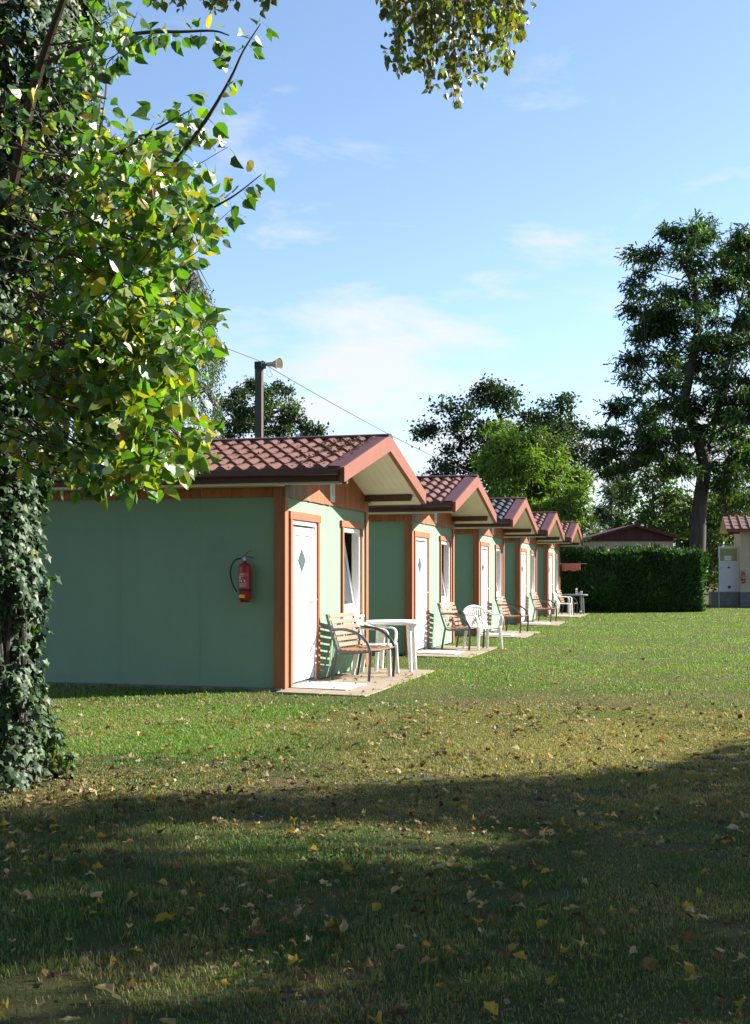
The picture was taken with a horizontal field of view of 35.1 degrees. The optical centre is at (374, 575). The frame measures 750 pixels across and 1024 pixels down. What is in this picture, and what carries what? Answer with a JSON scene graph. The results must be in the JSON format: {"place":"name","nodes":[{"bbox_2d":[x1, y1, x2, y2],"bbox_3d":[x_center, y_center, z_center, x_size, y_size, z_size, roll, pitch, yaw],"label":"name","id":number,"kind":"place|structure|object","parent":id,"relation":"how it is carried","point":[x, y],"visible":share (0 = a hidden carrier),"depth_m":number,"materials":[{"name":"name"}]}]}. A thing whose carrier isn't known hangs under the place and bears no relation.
{"place":"outdoors","nodes":[
{"label":"outdoors","id":0,"kind":"place"},
{"bbox_2d":[276,667,433,696],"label":"pavement","id":1,"kind":"structure","parent":0,"point":[381,682],"depth_m":15.38,"materials":[{"name":"concrete"}]},
{"bbox_2d":[290,681,366,690],"bbox_3d":[-0.558,1.367,14.730,0.730,0.029,0.949,0,0,15],"label":"doorstep","id":2,"kind":"object","parent":1,"relation":"on","point":[327,685],"visible":0.98,"depth_m":14.63,"materials":[{"name":"concrete"}]},
{"bbox_2d":[325,612,395,681],"bbox_3d":[-0.187,0.938,15.845,0.666,0.870,0.823,0,0,24],"label":"slatted armchair","id":3,"kind":"object","parent":1,"relation":"on","point":[342,629],"visible":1,"depth_m":15.77,"materials":[{"name":"wood"}]},
{"bbox_2d":[350,617,398,675],"bbox_3d":[-0.027,0.963,16.528,0.629,0.821,0.640,0,0,13],"label":"plastic chair","id":4,"kind":"object","parent":1,"relation":"on","point":[388,655],"visible":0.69,"depth_m":16.58,"materials":[{"name":"plastic"}]},
{"bbox_2d":[366,619,425,671],"bbox_3d":[0.303,1.014,17.228,0.880,0.728,0.880,0,0,9],"label":"round table","id":5,"kind":"object","parent":1,"relation":"on","point":[411,634],"visible":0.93,"depth_m":17.01,"materials":[{"name":"white plastic"}]},
{"bbox_2d":[0,583,749,1023],"bbox_3d":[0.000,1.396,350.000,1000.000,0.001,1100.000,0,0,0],"label":"ground","id":6,"kind":"structure","parent":0,"point":[104,1011],"depth_m":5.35,"materials":[{"name":"plant"}]},
{"bbox_2d":[0,998,8,1014],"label":"fallen leaf","id":7,"kind":"object","parent":6,"relation":"on","point":[5,1007],"visible":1,"depth_m":3.76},
{"bbox_2d":[6,842,18,848],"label":"fallen leaf","id":8,"kind":"object","parent":6,"relation":"on","point":[10,844],"visible":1,"depth_m":5.94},
{"bbox_2d":[15,888,35,899],"bbox_3d":[-1.486,1.352,5.053,0.101,0.036,0.040,25,30,-4],"label":"fallen leaf","id":9,"kind":"object","parent":6,"relation":"on","point":[27,893],"visible":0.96,"depth_m":5.06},
{"bbox_2d":[46,971,60,978],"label":"fallen leaf","id":10,"kind":"object","parent":6,"relation":"on","point":[54,974],"visible":1,"depth_m":4.05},
{"bbox_2d":[58,1016,80,1021],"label":"fallen leaf","id":11,"kind":"object","parent":6,"relation":"on","point":[67,1018],"visible":1,"depth_m":3.65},
{"bbox_2d":[79,858,92,865],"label":"fallen leaf","id":12,"kind":"object","parent":6,"relation":"on","point":[83,861],"visible":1,"depth_m":5.59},
{"bbox_2d":[90,887,102,897],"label":"fallen leaf","id":13,"kind":"object","parent":6,"relation":"on","point":[96,894],"visible":1,"depth_m":5.05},
{"bbox_2d":[91,861,106,869],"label":"fallen leaf","id":14,"kind":"object","parent":6,"relation":"on","point":[97,865],"visible":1,"depth_m":5.53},
{"bbox_2d":[96,831,105,839],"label":"fallen leaf","id":15,"kind":"object","parent":6,"relation":"on","point":[100,834],"visible":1,"depth_m":6.17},
{"bbox_2d":[95,983,120,999],"bbox_3d":[-0.869,1.356,3.891,0.099,0.035,0.039,25,-8,10],"label":"fallen leaf","id":16,"kind":"object","parent":6,"relation":"on","point":[109,987],"visible":1,"depth_m":3.90,"materials":[{"name":"plant"}]},
{"bbox_2d":[104,848,119,853],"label":"fallen leaf","id":17,"kind":"object","parent":6,"relation":"on","point":[110,850],"visible":1,"depth_m":5.89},
{"bbox_2d":[120,1011,132,1023],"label":"fallen leaf","id":18,"kind":"object","parent":6,"relation":"on","point":[130,1019],"visible":1,"depth_m":3.60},
{"bbox_2d":[127,915,138,928],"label":"fallen leaf","id":19,"kind":"object","parent":6,"relation":"on","point":[135,920],"visible":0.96,"depth_m":4.65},
{"bbox_2d":[126,977,142,988],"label":"fallen leaf","id":20,"kind":"object","parent":6,"relation":"on","point":[131,981],"visible":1,"depth_m":3.93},
{"bbox_2d":[150,962,161,971],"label":"fallen leaf","id":21,"kind":"object","parent":6,"relation":"on","point":[153,965],"visible":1,"depth_m":4.12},
{"bbox_2d":[154,912,175,923],"bbox_3d":[-0.828,1.340,4.668,0.094,0.028,0.054,-22,8,-16],"label":"fallen leaf","id":22,"kind":"object","parent":6,"relation":"on","point":[162,916],"visible":1,"depth_m":4.67,"materials":[{"name":"plant"}]},
{"bbox_2d":[159,1018,175,1023],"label":"fallen leaf","id":23,"kind":"object","parent":6,"relation":"on","point":[169,1020],"visible":1,"depth_m":3.62,"materials":[{"name":"plant"}]},
{"bbox_2d":[154,261,227,438],"bbox_3d":[-5.362,-3.627,31.005,3.098,10.046,4.987,0,0,-8],"label":"birch tree","id":24,"kind":"object","parent":6,"relation":"on","point":[209,386],"visible":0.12,"depth_m":30.06,"materials":[{"name":"green plant"}]},
{"bbox_2d":[29,434,425,691],"bbox_3d":[-2.760,-0.228,16.703,6.154,3.348,4.438,0,0,15],"label":"cabin","id":25,"kind":"object","parent":6,"relation":"on","point":[144,593],"visible":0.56,"depth_m":14.84,"materials":[{"name":"paint"}]},
{"bbox_2d":[230,551,251,601],"bbox_3d":[-1.613,0.010,14.372,0.264,0.624,0.169,0,0,-18],"label":"fire extinguisher","id":26,"kind":"object","parent":25,"relation":"attached to","point":[244,581],"visible":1,"depth_m":14.32,"materials":[{"name":"red metal"}]},
{"bbox_2d":[209,435,375,467],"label":"roof leaf litter","id":27,"kind":"object","parent":25,"relation":"on","point":[342,446],"visible":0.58,"depth_m":15.34,"materials":[{"name":"plant"}]},
{"bbox_2d":[293,520,317,685],"bbox_3d":[-0.920,0.339,15.057,0.160,2.054,1.010,0,0,15],"label":"door","id":28,"kind":"structure","parent":25,"relation":"in","point":[304,533],"depth_m":15.11,"materials":[{"name":"white plastic"}]},
{"bbox_2d":[341,527,363,618],"bbox_3d":[-0.450,-0.035,17.181,0.320,1.291,1.080,0,0,15],"label":"window","id":29,"kind":"structure","parent":25,"relation":"in","point":[354,586],"depth_m":17.53,"materials":[{"name":"white plastic"}]},
{"bbox_2d":[247,987,263,992],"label":"fallen leaf","id":30,"kind":"object","parent":6,"relation":"on","point":[253,989],"visible":1,"depth_m":3.88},
{"bbox_2d":[253,927,265,936],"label":"fallen leaf","id":31,"kind":"object","parent":6,"relation":"on","point":[258,932],"visible":1,"depth_m":4.52,"materials":[{"name":"plant"}]},
{"bbox_2d":[254,360,265,437],"bbox_3d":[-2.886,-2.018,29.993,0.275,6.828,0.214,0,0,10],"label":"utility pole","id":32,"kind":"object","parent":6,"relation":"on","point":[259,367],"visible":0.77,"depth_m":29.90,"materials":[{"name":"metal"}]},
{"bbox_2d":[266,357,282,376],"bbox_3d":[-2.596,-5.244,29.971,0.467,0.491,0.344,0,0,28],"label":"horn loudspeaker","id":33,"kind":"object","parent":32,"relation":"attached to","point":[277,363],"visible":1,"depth_m":29.96,"materials":[{"name":"paint"}]},
{"bbox_2d":[201,341,467,471],"bbox_3d":[0.500,-5.096,42.340,0.765,0.713,40.718,0,0,14],"label":"overhead wire","id":34,"kind":"object","parent":32,"relation":"attached to","point":[336,405],"visible":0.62,"depth_m":36.01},
{"bbox_2d":[0,0,536,790],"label":"poplar tree","id":35,"kind":"object","parent":6,"relation":"on","point":[120,368],"visible":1,"depth_m":5.44,"materials":[{"name":"green plant"}]},
{"bbox_2d":[0,0,114,795],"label":"ivy","id":36,"kind":"object","parent":35,"relation":"attached to","point":[22,508],"visible":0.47,"depth_m":7.64,"materials":[{"name":"green plant"}]},
{"bbox_2d":[212,374,333,438],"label":"oak tree","id":37,"kind":"object","parent":6,"relation":"on","point":[241,422],"visible":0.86,"depth_m":58.92,"materials":[{"name":"green plant"}]},
{"bbox_2d":[288,954,302,964],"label":"fallen leaf","id":38,"kind":"object","parent":6,"relation":"on","point":[292,959],"visible":1,"depth_m":4.20,"materials":[{"name":"plant"}]},
{"bbox_2d":[299,972,319,981],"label":"fallen leaf","id":39,"kind":"object","parent":6,"relation":"on","point":[310,975],"visible":1,"depth_m":4.00,"materials":[{"name":"plant"}]},
{"bbox_2d":[314,989,329,994],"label":"fallen leaf","id":40,"kind":"object","parent":6,"relation":"on","point":[323,992],"visible":1,"depth_m":3.83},
{"bbox_2d":[320,879,331,885],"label":"fallen leaf","id":41,"kind":"object","parent":6,"relation":"on","point":[322,881],"visible":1,"depth_m":5.28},
{"bbox_2d":[323,918,334,930],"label":"fallen leaf","id":42,"kind":"object","parent":6,"relation":"on","point":[329,923],"visible":1,"depth_m":4.62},
{"bbox_2d":[329,922,340,936],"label":"fallen leaf","id":43,"kind":"object","parent":6,"relation":"on","point":[334,926],"visible":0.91,"depth_m":4.60,"materials":[{"name":"plant"}]},
{"bbox_2d":[340,918,348,932],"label":"fallen leaf","id":44,"kind":"object","parent":6,"relation":"on","point":[344,925],"visible":1,"depth_m":4.59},
{"bbox_2d":[337,864,352,874],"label":"fallen leaf","id":45,"kind":"object","parent":6,"relation":"on","point":[346,867],"visible":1,"depth_m":5.46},
{"bbox_2d":[359,957,378,966],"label":"fallen leaf","id":46,"kind":"object","parent":6,"relation":"on","point":[369,963],"visible":1,"depth_m":4.14,"materials":[{"name":"plant"}]},
{"bbox_2d":[0,647,749,1023],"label":"leaf litter","id":47,"kind":"object","parent":6,"relation":"on","point":[36,795],"visible":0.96,"depth_m":7.30,"materials":[{"name":"plant"}]},
{"bbox_2d":[368,1011,382,1023],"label":"fallen leaf","id":48,"kind":"object","parent":6,"relation":"on","point":[378,1018],"visible":1,"depth_m":3.64,"materials":[{"name":"plant"}]},
{"bbox_2d":[393,999,410,1011],"bbox_3d":[0.090,1.373,3.793,0.058,0.023,0.103,-15,-13,30],"label":"fallen leaf","id":49,"kind":"object","parent":6,"relation":"on","point":[400,1005],"visible":1,"depth_m":3.78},
{"bbox_2d":[420,940,433,948],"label":"fallen leaf","id":50,"kind":"object","parent":6,"relation":"on","point":[426,944],"visible":1,"depth_m":4.32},
{"bbox_2d":[368,475,496,655],"bbox_3d":[-1.029,-0.228,23.165,6.154,3.348,4.438,0,0,15],"label":"cabin","id":51,"kind":"object","parent":6,"relation":"on","point":[411,562],"visible":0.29,"depth_m":21.12,"materials":[{"name":"paint"}]},
{"bbox_2d":[416,537,427,651],"bbox_3d":[0.811,0.339,21.520,0.160,2.054,1.010,0,0,15],"label":"door","id":52,"kind":"structure","parent":51,"relation":"in","point":[421,543],"depth_m":21.62,"materials":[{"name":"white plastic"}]},
{"bbox_2d":[439,541,452,606],"bbox_3d":[1.281,-0.035,23.643,0.320,1.291,1.080,0,0,15],"label":"window","id":53,"kind":"structure","parent":51,"relation":"in","point":[446,583],"depth_m":23.99,"materials":[{"name":"white plastic"}]},
{"bbox_2d":[447,856,455,866],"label":"fallen leaf","id":54,"kind":"object","parent":6,"relation":"on","point":[451,860],"visible":0.96,"depth_m":5.66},
{"bbox_2d":[467,889,476,900],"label":"fallen leaf","id":55,"kind":"object","parent":6,"relation":"on","point":[470,894],"visible":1,"depth_m":5.05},
{"bbox_2d":[483,1001,497,1020],"bbox_3d":[0.370,1.353,3.711,0.089,0.044,0.038,36,-8,49],"label":"fallen leaf","id":56,"kind":"object","parent":6,"relation":"on","point":[492,1006],"visible":1,"depth_m":3.71,"materials":[{"name":"plant"}]},
{"bbox_2d":[488,910,498,921],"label":"fallen leaf","id":57,"kind":"object","parent":6,"relation":"on","point":[495,914],"visible":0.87,"depth_m":4.78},
{"bbox_2d":[454,497,537,636],"bbox_3d":[0.702,-0.228,29.627,6.154,3.348,4.438,0,0,15],"label":"cabin","id":58,"kind":"object","parent":6,"relation":"on","point":[478,564],"visible":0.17,"depth_m":27.75,"materials":[{"name":"paint"}]},
{"bbox_2d":[481,546,488,633],"bbox_3d":[2.542,0.339,27.982,0.160,2.054,1.010,0,0,15],"label":"door","id":59,"kind":"structure","parent":58,"relation":"in","point":[484,550],"depth_m":28.15,"materials":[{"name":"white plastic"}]},
{"bbox_2d":[496,549,502,599],"bbox_3d":[3.012,-0.035,30.106,0.320,1.291,1.080,0,0,15],"label":"window","id":60,"kind":"structure","parent":58,"relation":"in","point":[498,550],"depth_m":30.45,"materials":[{"name":"white plastic"}]},
{"bbox_2d":[403,373,595,502],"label":"oak tree","id":61,"kind":"object","parent":6,"relation":"on","point":[493,395],"visible":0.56,"depth_m":67.09,"materials":[{"name":"green plant"}]},
{"bbox_2d":[501,947,510,957],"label":"fallen leaf","id":62,"kind":"object","parent":6,"relation":"on","point":[505,954],"visible":1,"depth_m":4.27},
{"bbox_2d":[508,942,518,951],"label":"fallen leaf","id":63,"kind":"object","parent":6,"relation":"on","point":[511,946],"visible":0.96,"depth_m":4.37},
{"bbox_2d":[510,892,523,903],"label":"fallen leaf","id":64,"kind":"object","parent":6,"relation":"on","point":[518,895],"visible":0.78,"depth_m":5.05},
{"bbox_2d":[513,950,528,962],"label":"fallen leaf","id":65,"kind":"object","parent":6,"relation":"on","point":[520,954],"visible":1,"depth_m":4.23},
{"bbox_2d":[465,412,599,527],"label":"walnut tree","id":66,"kind":"object","parent":6,"relation":"on","point":[505,471],"visible":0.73,"depth_m":51.97,"materials":[{"name":"green plant"}]},
{"bbox_2d":[527,859,539,868],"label":"fallen leaf","id":67,"kind":"object","parent":6,"relation":"on","point":[529,865],"visible":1,"depth_m":5.60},
{"bbox_2d":[504,512,564,624],"bbox_3d":[2.433,-0.228,36.089,6.154,3.348,4.438,0,0,15],"label":"cabin","id":68,"kind":"object","parent":6,"relation":"on","point":[520,567],"visible":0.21,"depth_m":34.15,"materials":[{"name":"green paint"}]},
{"bbox_2d":[522,552,525,622],"bbox_3d":[4.254,0.339,34.449,0.120,2.054,1.010,0,0,15],"label":"door","id":69,"kind":"structure","parent":68,"relation":"in","point":[523,553],"depth_m":34.69,"materials":[{"name":"white plastic"}]},
{"bbox_2d":[531,553,535,595],"bbox_3d":[4.744,-0.035,36.567,0.320,1.291,1.080,0,0,15],"label":"window","id":70,"kind":"structure","parent":68,"relation":"in","point":[533,555],"depth_m":36.91,"materials":[{"name":"white plastic"}]},
{"bbox_2d":[536,919,547,932],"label":"fallen leaf","id":71,"kind":"object","parent":6,"relation":"on","point":[541,923],"visible":0.96,"depth_m":4.64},
{"bbox_2d":[545,976,554,990],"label":"fallen leaf","id":72,"kind":"object","parent":6,"relation":"on","point":[549,980],"visible":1,"depth_m":3.98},
{"bbox_2d":[537,521,582,616],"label":"cabin","id":73,"kind":"object","parent":6,"relation":"on","point":[548,569],"visible":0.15,"depth_m":40.57,"materials":[{"name":"green paint"}]},
{"bbox_2d":[549,555,552,614],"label":"door","id":74,"kind":"structure","parent":73,"relation":"in","point":[550,557],"depth_m":41.18,"materials":[{"name":"white plastic"}]},
{"bbox_2d":[555,557,559,592],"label":"window","id":75,"kind":"structure","parent":73,"relation":"in","point":[556,557],"depth_m":43.38,"materials":[{"name":"white plastic"}]},
{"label":"towel rail","id":76,"kind":"object","parent":73,"relation":"attached to","visible":0},
{"bbox_2d":[562,563,580,570],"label":"towel","id":77,"kind":"object","parent":76,"relation":"hanging from","point":[571,567],"visible":1,"depth_m":43.57,"materials":[{"name":"fabric"}]},
{"bbox_2d":[560,944,570,956],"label":"fallen leaf","id":78,"kind":"object","parent":6,"relation":"on","point":[563,950],"visible":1,"depth_m":4.31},
{"bbox_2d":[578,513,608,546],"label":"leafy shrub","id":79,"kind":"object","parent":6,"relation":"on","point":[584,530],"visible":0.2,"depth_m":65.19,"materials":[{"name":"green plant"}]},
{"bbox_2d":[595,924,605,937],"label":"fallen leaf","id":80,"kind":"object","parent":6,"relation":"on","point":[600,932],"visible":1,"depth_m":4.54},
{"bbox_2d":[560,543,711,611],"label":"clipped hedge","id":81,"kind":"object","parent":6,"relation":"on","point":[638,578],"visible":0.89,"depth_m":45.14,"materials":[{"name":"plant"}]},
{"bbox_2d":[601,465,693,539],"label":"broadleaf tree","id":82,"kind":"object","parent":6,"relation":"on","point":[650,517],"visible":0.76,"depth_m":62.14,"materials":[{"name":"green plant"}]},
{"bbox_2d":[637,957,658,970],"bbox_3d":[0.956,1.365,4.179,0.087,0.044,0.022,0,0,20],"label":"fallen leaf","id":83,"kind":"object","parent":6,"relation":"on","point":[649,963],"visible":1,"depth_m":4.17,"materials":[{"name":"plant"}]},
{"bbox_2d":[573,208,749,606],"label":"locust tree","id":84,"kind":"object","parent":6,"relation":"on","point":[653,438],"visible":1,"depth_m":49.09,"materials":[{"name":"green plant"}]},
{"bbox_2d":[666,945,678,951],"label":"fallen leaf","id":85,"kind":"object","parent":6,"relation":"on","point":[674,948],"visible":1,"depth_m":4.31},
{"bbox_2d":[676,962,696,976],"bbox_3d":[1.065,1.341,4.055,0.088,0.026,0.050,33,25,36],"label":"fallen leaf","id":86,"kind":"object","parent":6,"relation":"on","point":[690,969],"visible":1,"depth_m":4.06,"materials":[{"name":"plant"}]},
{"bbox_2d":[676,932,697,942],"bbox_3d":[1.158,1.351,4.420,0.086,0.028,0.052,8,37,-6],"label":"fallen leaf","id":87,"kind":"object","parent":6,"relation":"on","point":[687,937],"visible":1,"depth_m":4.42,"materials":[{"name":"plant"}]},
{"bbox_2d":[681,900,693,908],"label":"fallen leaf","id":88,"kind":"object","parent":6,"relation":"on","point":[686,904],"visible":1,"depth_m":4.88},
{"bbox_2d":[662,489,748,591],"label":"distant tree","id":89,"kind":"object","parent":6,"relation":"on","point":[711,523],"visible":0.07,"depth_m":88.72,"materials":[{"name":"green plant"}]},
{"bbox_2d":[718,558,718,607],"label":"green post","id":90,"kind":"object","parent":6,"relation":"on","point":[718,582],"visible":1,"depth_m":49.98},
{"bbox_2d":[705,539,733,588],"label":"leafy shrub","id":91,"kind":"object","parent":6,"relation":"on","point":[714,551],"visible":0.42,"depth_m":58.03,"materials":[{"name":"green plant"}]},
{"bbox_2d":[706,458,749,552],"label":"broadleaf tree","id":92,"kind":"object","parent":6,"relation":"on","point":[716,507],"visible":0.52,"depth_m":59.72,"materials":[{"name":"green plant"}]},
{"bbox_2d":[711,469,749,515],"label":"broadleaf tree","id":93,"kind":"object","parent":6,"relation":"on","point":[740,496],"visible":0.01,"depth_m":64.75,"materials":[{"name":"green plant"}]},
{"bbox_2d":[12,0,749,549],"label":"sky","id":94,"kind":"structure","parent":0,"point":[408,245],"materials":[{"name":"blue"}]},
{"bbox_2d":[406,645,497,657],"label":"pavement","id":95,"kind":"structure","parent":0,"point":[473,650],"depth_m":21.51,"materials":[{"name":"concrete"}]},
{"bbox_2d":[416,649,464,654],"bbox_3d":[1.174,1.367,21.192,0.730,0.029,0.949,0,0,15],"label":"doorstep","id":96,"kind":"object","parent":95,"relation":"on","point":[430,651],"visible":0.8,"depth_m":21.07,"materials":[{"name":"concrete"}]},
{"bbox_2d":[437,602,484,649],"bbox_3d":[1.615,0.938,22.247,0.666,0.870,0.823,0,0,24],"label":"slatted armchair","id":97,"kind":"object","parent":95,"relation":"on","point":[451,613],"visible":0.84,"depth_m":22.08,"materials":[{"name":"wood"}]},
{"bbox_2d":[462,605,502,649],"bbox_3d":[1.991,0.963,22.157,0.640,0.821,0.629,0,0,-27],"label":"plastic chair","id":98,"kind":"object","parent":95,"relation":"on","point":[477,625],"visible":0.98,"depth_m":22.23,"materials":[{"name":"plastic"}]},
{"bbox_2d":[476,630,538,637],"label":"pavement","id":99,"kind":"structure","parent":0,"point":[523,634],"depth_m":27.76,"materials":[{"name":"concrete"}]},
{"bbox_2d":[481,632,517,635],"bbox_3d":[2.905,1.367,27.654,0.730,0.029,0.949,0,0,15],"label":"doorstep","id":100,"kind":"object","parent":99,"relation":"on","point":[507,634],"visible":0.64,"depth_m":27.40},
{"bbox_2d":[494,596,528,632],"bbox_3d":[3.312,0.938,28.759,0.666,0.870,0.823,0,0,20],"label":"slatted armchair","id":101,"kind":"object","parent":99,"relation":"on","point":[503,604],"visible":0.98,"depth_m":28.70,"materials":[{"name":"wood"}]},
{"bbox_2d":[518,620,567,625],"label":"pavement","id":102,"kind":"structure","parent":0,"point":[554,623],"depth_m":34.12,"materials":[{"name":"concrete"}]},
{"bbox_2d":[522,622,549,623],"bbox_3d":[4.636,1.367,34.117,0.730,0.029,0.949,0,0,15],"label":"doorstep","id":103,"kind":"object","parent":102,"relation":"on","point":[536,623],"visible":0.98,"depth_m":33.97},
{"bbox_2d":[529,592,556,621],"bbox_3d":[4.995,0.938,35.235,0.666,0.870,0.823,0,0,20],"label":"slatted armchair","id":104,"kind":"object","parent":102,"relation":"on","point":[536,599],"visible":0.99,"depth_m":35.07,"materials":[{"name":"wood"}]},
{"bbox_2d":[546,613,585,617],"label":"pavement","id":105,"kind":"structure","parent":0,"point":[579,615],"depth_m":40.99,"materials":[{"name":"concrete"}]},
{"bbox_2d":[556,590,577,614],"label":"slatted armchair","id":106,"kind":"object","parent":105,"relation":"on","point":[562,598],"visible":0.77,"depth_m":41.60,"materials":[{"name":"wood"}]},
{"bbox_2d":[563,594,587,613],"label":"round table","id":107,"kind":"object","parent":105,"relation":"on","point":[581,600],"visible":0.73,"depth_m":42.37,"materials":[{"name":"plastic"}]},
{"bbox_2d":[587,474,631,531],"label":"tree","id":108,"kind":"object","parent":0,"point":[604,513],"visible":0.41,"depth_m":74.00,"materials":[{"name":"green plant"}]},
{"bbox_2d":[582,524,679,549],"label":"garden shed","id":109,"kind":"structure","parent":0,"point":[635,535],"depth_m":52.97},
{"bbox_2d":[708,513,749,605],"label":"service building","id":110,"kind":"structure","parent":0,"point":[734,562],"depth_m":54.47,"materials":[{"name":"paint"}]},
{"bbox_2d":[718,546,738,591],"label":"door","id":111,"kind":"structure","parent":110,"relation":"in","point":[728,556],"depth_m":54.70,"materials":[{"name":"metal"}]},
{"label":"doorstep","id":112,"kind":"object","parent":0,"visible":0},
{"bbox_2d":[553,592,572,614],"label":"plastic chair","id":113,"kind":"object","parent":112,"relation":"on","point":[556,596],"visible":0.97,"depth_m":40.90,"materials":[{"name":"plastic"}]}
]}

